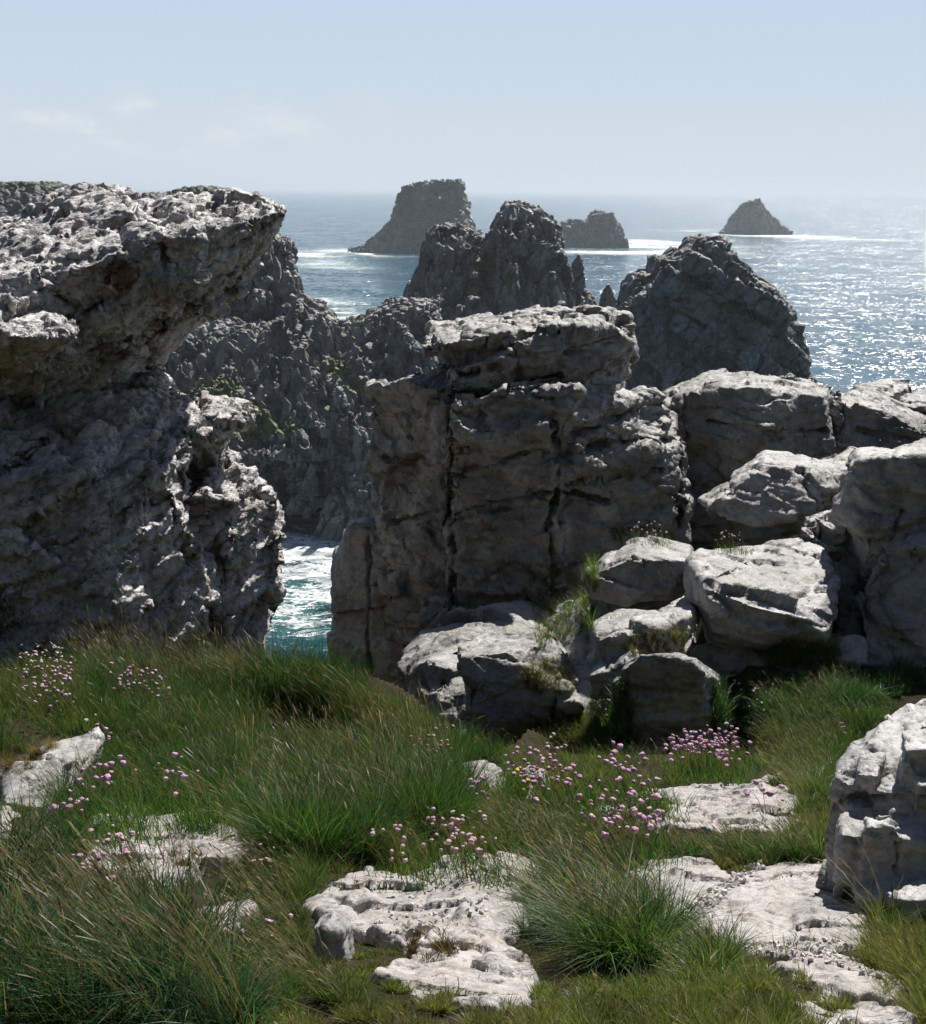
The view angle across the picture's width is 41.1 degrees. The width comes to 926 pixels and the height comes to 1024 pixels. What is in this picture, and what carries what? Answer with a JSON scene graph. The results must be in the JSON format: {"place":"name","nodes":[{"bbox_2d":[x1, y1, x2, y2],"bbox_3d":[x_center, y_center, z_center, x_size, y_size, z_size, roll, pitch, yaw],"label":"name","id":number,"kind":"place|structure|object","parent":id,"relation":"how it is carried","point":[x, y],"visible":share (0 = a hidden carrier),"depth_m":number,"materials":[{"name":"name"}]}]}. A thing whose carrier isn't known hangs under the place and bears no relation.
{"place":"outdoors","nodes":[
{"label":"outdoors","id":0,"kind":"place"},
{"bbox_2d":[0,181,99,216],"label":"headland","id":1,"kind":"structure","parent":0,"point":[16,197],"depth_m":306.01,"materials":[{"name":"grey stone"}]},
{"bbox_2d":[0,621,215,808],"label":"grass","id":2,"kind":"structure","parent":0,"point":[99,671],"depth_m":6.00,"materials":[{"name":"green plant"}]},
{"bbox_2d":[140,191,168,199],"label":"headland","id":3,"kind":"structure","parent":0,"point":[154,195],"depth_m":280.95,"materials":[{"name":"grey stone"}]},
{"bbox_2d":[166,185,229,195],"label":"headland","id":4,"kind":"structure","parent":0,"point":[198,190],"depth_m":290.06,"materials":[{"name":"grey stone"}]},
{"bbox_2d":[212,232,303,322],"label":"cliff","id":5,"kind":"structure","parent":0,"point":[274,287],"depth_m":178.76,"materials":[{"name":"grey stone"}]},
{"bbox_2d":[69,607,529,883],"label":"tall grass","id":6,"kind":"structure","parent":0,"point":[231,740],"depth_m":5.15,"materials":[{"name":"green plant"}]},
{"bbox_2d":[161,293,443,541],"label":"cliff","id":7,"kind":"structure","parent":0,"point":[303,371],"depth_m":155.46,"materials":[{"name":"grey stone"}]},
{"bbox_2d":[0,544,925,1023],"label":"ground","id":8,"kind":"structure","parent":0,"point":[532,738],"depth_m":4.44,"materials":[{"name":"green plant"}]},
{"bbox_2d":[0,806,20,851],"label":"rock slab","id":9,"kind":"object","parent":8,"relation":"on","point":[5,811],"visible":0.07,"depth_m":3.98,"materials":[{"name":"grey stone"}]},
{"bbox_2d":[16,643,72,686],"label":"campion clump","id":10,"kind":"object","parent":8,"relation":"on","point":[53,646],"visible":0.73,"depth_m":7.04,"materials":[{"name":"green plant"}]},
{"bbox_2d":[0,727,104,806],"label":"boulder","id":11,"kind":"object","parent":8,"relation":"on","point":[91,740],"visible":0.41,"depth_m":4.75,"materials":[{"name":"grey stone"}]},
{"bbox_2d":[14,648,107,740],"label":"thrift clump","id":12,"kind":"object","parent":8,"relation":"on","point":[65,676],"visible":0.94,"depth_m":5.90,"materials":[{"name":"green plant"}]},
{"bbox_2d":[1,743,136,831],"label":"grass tussock","id":13,"kind":"object","parent":8,"relation":"on","point":[66,793],"depth_m":4.21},
{"bbox_2d":[43,778,146,853],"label":"thrift clump","id":14,"kind":"object","parent":8,"relation":"on","point":[78,781],"visible":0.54,"depth_m":3.65,"materials":[{"name":"green plant"}]},
{"bbox_2d":[84,714,147,764],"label":"thrift clump","id":15,"kind":"object","parent":8,"relation":"on","point":[115,746],"visible":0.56,"depth_m":5.61,"materials":[{"name":"green plant"}]},
{"bbox_2d":[71,824,180,902],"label":"thrift clump","id":16,"kind":"object","parent":8,"relation":"on","point":[108,840],"visible":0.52,"depth_m":2.96,"materials":[{"name":"green plant"}]},
{"bbox_2d":[52,755,212,860],"bbox_3d":[-1.015,0.870,3.744,0.435,0.528,1.124,-6,16,-24],"label":"thrift clump","id":17,"kind":"object","parent":8,"relation":"on","point":[124,811],"visible":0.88,"depth_m":3.76,"materials":[{"name":"green plant"}]},
{"bbox_2d":[0,366,286,669],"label":"rock outcrop","id":18,"kind":"object","parent":8,"relation":"on","point":[147,491],"visible":0.65,"depth_m":8.71,"materials":[{"name":"grey stone"}]},
{"bbox_2d":[0,579,36,647],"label":"thrift clump","id":19,"kind":"object","parent":18,"relation":"on","point":[2,613],"visible":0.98,"depth_m":8.19,"materials":[{"name":"green plant"}]},
{"bbox_2d":[0,182,286,409],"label":"overhanging rock","id":20,"kind":"object","parent":18,"relation":"on","point":[102,285],"visible":0.94,"depth_m":8.66,"materials":[{"name":"grey stone"}]},
{"bbox_2d":[106,662,189,718],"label":"thrift clump","id":21,"kind":"object","parent":8,"relation":"on","point":[129,675],"visible":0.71,"depth_m":6.55,"materials":[{"name":"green plant"}]},
{"bbox_2d":[80,809,258,891],"bbox_3d":[-0.880,1.091,3.620,0.597,0.670,1.269,-6,16,-23],"label":"rock slab","id":22,"kind":"object","parent":8,"relation":"on","point":[199,842],"visible":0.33,"depth_m":3.40,"materials":[{"name":"grey stone"}]},
{"bbox_2d":[153,832,208,870],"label":"moss tuft","id":23,"kind":"object","parent":22,"relation":"on","point":[179,862],"visible":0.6,"depth_m":3.31,"materials":[{"name":"green plant"}]},
{"bbox_2d":[0,767,348,1023],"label":"tall grass","id":24,"kind":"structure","parent":8,"relation":"on","point":[88,958],"depth_m":2.11,"materials":[{"name":"green plant"}]},
{"bbox_2d":[139,752,252,840],"bbox_3d":[-0.829,0.872,3.876,0.386,0.448,0.906,-3,15,-13],"label":"thrift clump","id":25,"kind":"object","parent":8,"relation":"on","point":[205,818],"visible":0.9,"depth_m":3.67,"materials":[{"name":"green plant"}]},
{"bbox_2d":[198,900,259,933],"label":"rock slab","id":26,"kind":"object","parent":8,"relation":"on","point":[247,908],"visible":0.06,"depth_m":2.83,"materials":[{"name":"grey stone"}]},
{"bbox_2d":[228,913,304,958],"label":"thrift clump","id":27,"kind":"object","parent":8,"relation":"on","point":[290,915],"visible":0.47,"depth_m":2.54,"materials":[{"name":"pink plant"}]},
{"bbox_2d":[230,831,333,902],"bbox_3d":[-0.452,0.888,3.072,0.256,0.174,0.341,1,15,0],"label":"dried thrift","id":28,"kind":"object","parent":8,"relation":"on","point":[266,860],"visible":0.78,"depth_m":3.05,"materials":[{"name":"brown plant"}]},
{"bbox_2d":[314,910,354,961],"bbox_3d":[-0.275,0.951,2.647,0.097,0.267,0.260,1,15,0],"label":"stone","id":29,"kind":"object","parent":8,"relation":"on","point":[334,924],"visible":0.51,"depth_m":2.54,"materials":[{"name":"grey stone"}]},
{"bbox_2d":[327,517,408,691],"bbox_3d":[-0.958,1.310,12.995,1.010,2.652,1.671,1,15,0],"label":"rock pillar","id":30,"kind":"object","parent":8,"relation":"on","point":[359,601],"visible":0.4,"depth_m":12.37,"materials":[{"name":"grey stone"}]},
{"bbox_2d":[356,823,462,894],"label":"thrift clump","id":31,"kind":"object","parent":8,"relation":"on","point":[416,865],"visible":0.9,"depth_m":3.20,"materials":[{"name":"green plant"}]},
{"bbox_2d":[302,851,540,955],"bbox_3d":[-0.080,1.079,3.123,0.732,0.534,1.007,1,15,0],"label":"rock slab","id":32,"kind":"object","parent":8,"relation":"on","point":[364,907],"visible":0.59,"depth_m":2.94,"materials":[{"name":"grey stone"}]},
{"bbox_2d":[386,917,466,962],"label":"dry plant","id":33,"kind":"object","parent":32,"relation":"on","point":[440,946],"visible":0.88,"depth_m":2.58,"materials":[{"name":"brown plant"}]},
{"bbox_2d":[360,884,492,941],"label":"gravel","id":34,"kind":"structure","parent":32,"relation":"on","point":[398,931],"depth_m":2.86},
{"bbox_2d":[418,588,450,631],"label":"boulder","id":35,"kind":"object","parent":8,"relation":"on","point":[434,609],"visible":0.54,"depth_m":11.12,"materials":[{"name":"grey stone"}]},
{"bbox_2d":[409,724,487,787],"bbox_3d":[-0.070,1.029,5.066,0.321,0.639,1.130,-1,15,-5],"label":"dried thrift","id":36,"kind":"object","parent":8,"relation":"on","point":[434,735],"visible":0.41,"depth_m":4.83,"materials":[{"name":"brown plant"}]},
{"bbox_2d":[371,926,539,1015],"bbox_3d":[-0.014,1.001,2.456,0.453,0.536,0.785,1,15,0],"label":"rock slab","id":37,"kind":"object","parent":8,"relation":"on","point":[498,966],"visible":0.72,"depth_m":2.40,"materials":[{"name":"grey stone"}]},
{"bbox_2d":[411,807,533,892],"bbox_3d":[0.031,0.899,3.323,0.346,0.236,0.483,-5,16,-22],"label":"thrift clump","id":38,"kind":"object","parent":8,"relation":"on","point":[479,850],"visible":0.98,"depth_m":3.28,"materials":[{"name":"green plant"}]},
{"bbox_2d":[460,760,505,793],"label":"stone","id":39,"kind":"object","parent":8,"relation":"on","point":[498,769],"visible":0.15,"depth_m":5.14,"materials":[{"name":"grey stone"}]},
{"bbox_2d":[396,598,584,748],"bbox_3d":[0.162,1.303,9.833,1.366,1.510,3.395,1,15,0],"label":"boulder","id":40,"kind":"object","parent":8,"relation":"on","point":[468,652],"visible":0.77,"depth_m":8.55,"materials":[{"name":"grey stone"}]},
{"bbox_2d":[515,648,579,697],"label":"grass tussock","id":41,"kind":"object","parent":40,"relation":"on","point":[540,669],"depth_m":8.16,"materials":[{"name":"green plant"}]},
{"bbox_2d":[467,776,529,824],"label":"thrift clump","id":42,"kind":"object","parent":8,"relation":"on","point":[477,782],"visible":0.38,"depth_m":4.04,"materials":[{"name":"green plant"}]},
{"bbox_2d":[492,746,555,799],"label":"thrift clump","id":43,"kind":"object","parent":8,"relation":"on","point":[514,774],"visible":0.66,"depth_m":4.76,"materials":[{"name":"green plant"}]},
{"bbox_2d":[515,767,539,803],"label":"ragwort","id":44,"kind":"object","parent":8,"relation":"on","point":[517,769],"visible":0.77,"depth_m":4.34,"materials":[{"name":"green plant"}]},
{"bbox_2d":[364,304,695,646],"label":"crag","id":45,"kind":"structure","parent":8,"relation":"on","point":[492,482],"depth_m":11.38,"materials":[{"name":"grey stone"}]},
{"bbox_2d":[610,521,674,542],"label":"grass tussock","id":46,"kind":"object","parent":45,"relation":"on","point":[623,532],"depth_m":11.34,"materials":[{"name":"green plant"}]},
{"bbox_2d":[516,765,548,799],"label":"clump","id":47,"kind":"object","parent":8,"relation":"on","point":[527,768],"visible":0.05,"depth_m":4.97,"materials":[{"name":"plant"}]},
{"bbox_2d":[493,729,626,824],"bbox_3d":[0.355,0.974,4.380,0.533,0.553,1.250,1,15,0],"label":"thrift clump","id":48,"kind":"object","parent":8,"relation":"on","point":[566,782],"visible":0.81,"depth_m":4.24,"materials":[{"name":"green plant"}]},
{"bbox_2d":[470,814,684,958],"bbox_3d":[0.252,0.914,2.970,0.577,0.391,0.798,1,15,0],"label":"grass tussock","id":49,"kind":"object","parent":8,"relation":"on","point":[535,873],"depth_m":2.98,"materials":[{"name":"green plant"}]},
{"bbox_2d":[539,596,696,751],"bbox_3d":[1.048,1.159,8.462,1.128,1.424,1.967,6,16,21],"label":"rock slab","id":50,"kind":"object","parent":8,"relation":"on","point":[609,655],"visible":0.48,"depth_m":7.63,"materials":[{"name":"grey stone"}]},
{"bbox_2d":[529,698,608,752],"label":"grass tussock","id":51,"kind":"object","parent":50,"relation":"on","point":[560,728],"depth_m":8.05,"materials":[{"name":"green plant"}]},
{"bbox_2d":[612,618,693,656],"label":"grass tussock","id":52,"kind":"object","parent":50,"relation":"on","point":[664,647],"depth_m":7.57,"materials":[{"name":"green plant"}]},
{"bbox_2d":[546,594,699,664],"bbox_3d":[1.252,1.162,9.666,1.244,1.273,1.990,3,15,8],"label":"boulder","id":53,"kind":"object","parent":8,"relation":"on","point":[578,646],"visible":0.08,"depth_m":9.34,"materials":[{"name":"grey stone"}]},
{"bbox_2d":[481,811,766,986],"bbox_3d":[0.353,0.860,2.732,0.668,0.461,1.070,1,15,0],"label":"grass tussock","id":54,"kind":"object","parent":8,"relation":"on","point":[588,923],"depth_m":2.54,"materials":[{"name":"green plant"}]},
{"bbox_2d":[559,775,706,877],"bbox_3d":[0.513,0.919,3.616,0.499,0.329,0.534,1,15,0],"label":"thrift clump","id":55,"kind":"object","parent":8,"relation":"on","point":[641,816],"visible":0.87,"depth_m":3.60,"materials":[{"name":"green plant"}]},
{"bbox_2d":[582,535,693,606],"bbox_3d":[1.350,0.414,9.326,0.787,0.485,1.510,4,15,11],"label":"boulder","id":56,"kind":"object","parent":8,"relation":"on","point":[635,573],"visible":0.8,"depth_m":8.74,"materials":[{"name":"grey stone"}]},
{"bbox_2d":[627,521,678,546],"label":"campion clump","id":57,"kind":"object","parent":56,"relation":"on","point":[658,541],"visible":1,"depth_m":9.26,"materials":[{"name":"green plant"}]},
{"bbox_2d":[593,741,702,830],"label":"thrift clump","id":58,"kind":"object","parent":8,"relation":"on","point":[653,801],"visible":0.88,"depth_m":4.16,"materials":[{"name":"green plant"}]},
{"bbox_2d":[608,652,728,755],"bbox_3d":[1.268,1.177,7.754,0.719,1.057,1.331,2,15,6],"label":"boulder","id":59,"kind":"object","parent":8,"relation":"on","point":[674,697],"visible":0.82,"depth_m":7.16,"materials":[{"name":"grey stone"}]},
{"bbox_2d":[588,699,650,745],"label":"thrift clump","id":60,"kind":"object","parent":59,"relation":"on","point":[618,728],"visible":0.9,"depth_m":7.17,"materials":[{"name":"green plant"}]},
{"bbox_2d":[621,856,730,923],"bbox_3d":[0.586,1.093,3.231,0.460,0.540,0.926,1,15,0],"label":"rock slab","id":61,"kind":"object","parent":8,"relation":"on","point":[705,871],"visible":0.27,"depth_m":3.34,"materials":[{"name":"grey stone"}]},
{"bbox_2d":[596,772,798,834],"bbox_3d":[0.923,1.197,4.788,0.846,0.777,1.673,5,15,15],"label":"rock slab","id":62,"kind":"object","parent":8,"relation":"on","point":[708,795],"visible":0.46,"depth_m":4.27,"materials":[{"name":"grey stone"}]},
{"bbox_2d":[601,893,807,984],"bbox_3d":[0.476,0.870,2.512,0.451,0.243,0.456,1,15,0],"label":"grass tussock","id":63,"kind":"object","parent":8,"relation":"on","point":[718,952],"depth_m":2.45,"materials":[{"name":"green plant"}]},
{"bbox_2d":[655,722,772,786],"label":"thrift clump","id":64,"kind":"object","parent":8,"relation":"on","point":[720,762],"visible":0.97,"depth_m":5.39,"materials":[{"name":"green plant"}]},
{"bbox_2d":[684,859,765,922],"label":"gravel","id":65,"kind":"structure","parent":8,"relation":"on","point":[741,878],"depth_m":3.23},
{"bbox_2d":[691,679,775,732],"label":"campion clump","id":66,"kind":"object","parent":8,"relation":"on","point":[736,700],"visible":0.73,"depth_m":7.63,"materials":[{"name":"green plant"}]},
{"bbox_2d":[744,780,789,822],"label":"thrift clump","id":67,"kind":"object","parent":8,"relation":"on","point":[756,782],"visible":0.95,"depth_m":4.07,"materials":[{"name":"pink plant"}]},
{"bbox_2d":[697,446,856,527],"bbox_3d":[2.825,-0.242,10.816,1.150,0.584,1.917,9,17,30],"label":"boulder","id":68,"kind":"object","parent":8,"relation":"on","point":[766,488],"visible":0.9,"depth_m":10.26,"materials":[{"name":"grey stone"}]},
{"bbox_2d":[692,634,868,713],"bbox_3d":[2.241,1.285,8.629,1.293,1.146,1.742,4,15,12],"label":"boulder","id":69,"kind":"object","parent":8,"relation":"on","point":[706,653],"visible":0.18,"depth_m":8.09,"materials":[{"name":"grey stone"}]},
{"bbox_2d":[683,537,840,649],"bbox_3d":[2.103,0.611,8.669,1.023,0.760,1.869,5,15,17],"label":"boulder","id":70,"kind":"object","parent":69,"relation":"on","point":[787,589],"visible":0.96,"depth_m":8.03,"materials":[{"name":"grey stone"}]},
{"bbox_2d":[714,530,756,555],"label":"thrift clump","id":71,"kind":"object","parent":70,"relation":"on","point":[739,550],"visible":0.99,"depth_m":8.62,"materials":[{"name":"green plant"}]},
{"bbox_2d":[752,630,853,669],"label":"grass tussock","id":72,"kind":"object","parent":69,"relation":"on","point":[772,650],"depth_m":8.07,"materials":[{"name":"green plant"}]},
{"bbox_2d":[689,861,872,963],"bbox_3d":[0.777,1.062,3.026,0.545,0.612,1.158,5,15,15],"label":"rock slab","id":73,"kind":"object","parent":8,"relation":"on","point":[776,895],"visible":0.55,"depth_m":2.93,"materials":[{"name":"grey stone"}]},
{"bbox_2d":[740,934,880,976],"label":"gravel","id":74,"kind":"structure","parent":73,"relation":"on","point":[822,952],"depth_m":2.51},
{"bbox_2d":[662,368,925,548],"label":"rock ridge","id":75,"kind":"object","parent":8,"relation":"on","point":[725,423],"visible":0.46,"depth_m":12.41,"materials":[{"name":"grey stone"}]},
{"bbox_2d":[864,378,911,400],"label":"boulder","id":76,"kind":"object","parent":75,"relation":"on","point":[895,389],"visible":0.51,"depth_m":14.18,"materials":[{"name":"grey stone"}]},
{"bbox_2d":[899,387,925,413],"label":"boulder","id":77,"kind":"object","parent":75,"relation":"on","point":[916,400],"visible":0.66,"depth_m":13.62,"materials":[{"name":"grey stone"}]},
{"bbox_2d":[768,954,908,1006],"bbox_3d":[0.720,1.016,2.398,0.325,0.370,0.407,-5,16,-22],"label":"rock slab","id":78,"kind":"object","parent":8,"relation":"on","point":[845,976],"visible":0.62,"depth_m":2.33,"materials":[{"name":"grey stone"}]},
{"bbox_2d":[832,722,865,750],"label":"thrift clump","id":79,"kind":"object","parent":8,"relation":"on","point":[854,737],"visible":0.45,"depth_m":7.00,"materials":[{"name":"green plant"}]},
{"bbox_2d":[790,438,925,578],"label":"boulder","id":80,"kind":"object","parent":8,"relation":"on","point":[879,497],"visible":0.87,"depth_m":8.54,"materials":[{"name":"grey stone"}]},
{"bbox_2d":[795,994,924,1023],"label":"rock slab","id":81,"kind":"object","parent":8,"relation":"on","point":[876,1012],"visible":0.65,"depth_m":2.13,"materials":[{"name":"grey stone"}]},
{"bbox_2d":[795,824,924,936],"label":"grass tussock","id":82,"kind":"object","parent":8,"relation":"on","point":[888,912],"depth_m":2.79,"materials":[{"name":"green plant"}]},
{"bbox_2d":[816,698,925,921],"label":"boulder","id":83,"kind":"object","parent":8,"relation":"on","point":[877,792],"visible":0.59,"depth_m":3.07,"materials":[{"name":"grey stone"}]},
{"bbox_2d":[832,530,925,668],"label":"boulder","id":84,"kind":"object","parent":8,"relation":"on","point":[883,613],"visible":0.69,"depth_m":8.29,"materials":[{"name":"grey stone"}]},
{"bbox_2d":[0,0,925,196],"label":"sky","id":85,"kind":"structure","parent":0,"point":[752,97],"materials":[{"name":"blue"}]},
{"bbox_2d":[123,187,925,668],"bbox_3d":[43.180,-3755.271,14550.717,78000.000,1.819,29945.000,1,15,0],"label":"sea","id":86,"kind":"structure","parent":0,"point":[847,275],"depth_m":719.29,"materials":[{"name":"liquid"}]},
{"bbox_2d":[347,178,483,253],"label":"islet","id":87,"kind":"object","parent":86,"relation":"in","point":[420,209],"visible":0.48,"depth_m":786.13,"materials":[{"name":"grey stone"}]},
{"bbox_2d":[403,200,596,398],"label":"crag","id":88,"kind":"structure","parent":86,"relation":"in","point":[514,258],"depth_m":189.64,"materials":[{"name":"grey stone"}]},
{"bbox_2d":[571,254,587,299],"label":"rock needle","id":89,"kind":"object","parent":88,"relation":"on","point":[577,268],"visible":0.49,"depth_m":192.97,"materials":[{"name":"grey stone"}]},
{"bbox_2d":[599,283,617,307],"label":"rock needle","id":90,"kind":"object","parent":88,"relation":"on","point":[608,298],"visible":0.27,"depth_m":193.79,"materials":[{"name":"grey stone"}]},
{"bbox_2d":[560,209,628,247],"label":"islet","id":91,"kind":"object","parent":86,"relation":"in","point":[599,229],"visible":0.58,"depth_m":900.28,"materials":[{"name":"grey stone"}]},
{"bbox_2d":[615,233,817,391],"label":"sea stack","id":92,"kind":"object","parent":86,"relation":"in","point":[697,305],"visible":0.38,"depth_m":139.60,"materials":[{"name":"grey stone"}]},
{"bbox_2d":[719,198,792,234],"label":"islet","id":93,"kind":"object","parent":86,"relation":"in","point":[753,217],"visible":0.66,"depth_m":1219.68,"materials":[{"name":"grey stone"}]},
{"bbox_2d":[358,542,925,876],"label":"grass","id":94,"kind":"structure","parent":0,"point":[823,742],"depth_m":5.70,"materials":[{"name":"green plant"}]}
]}

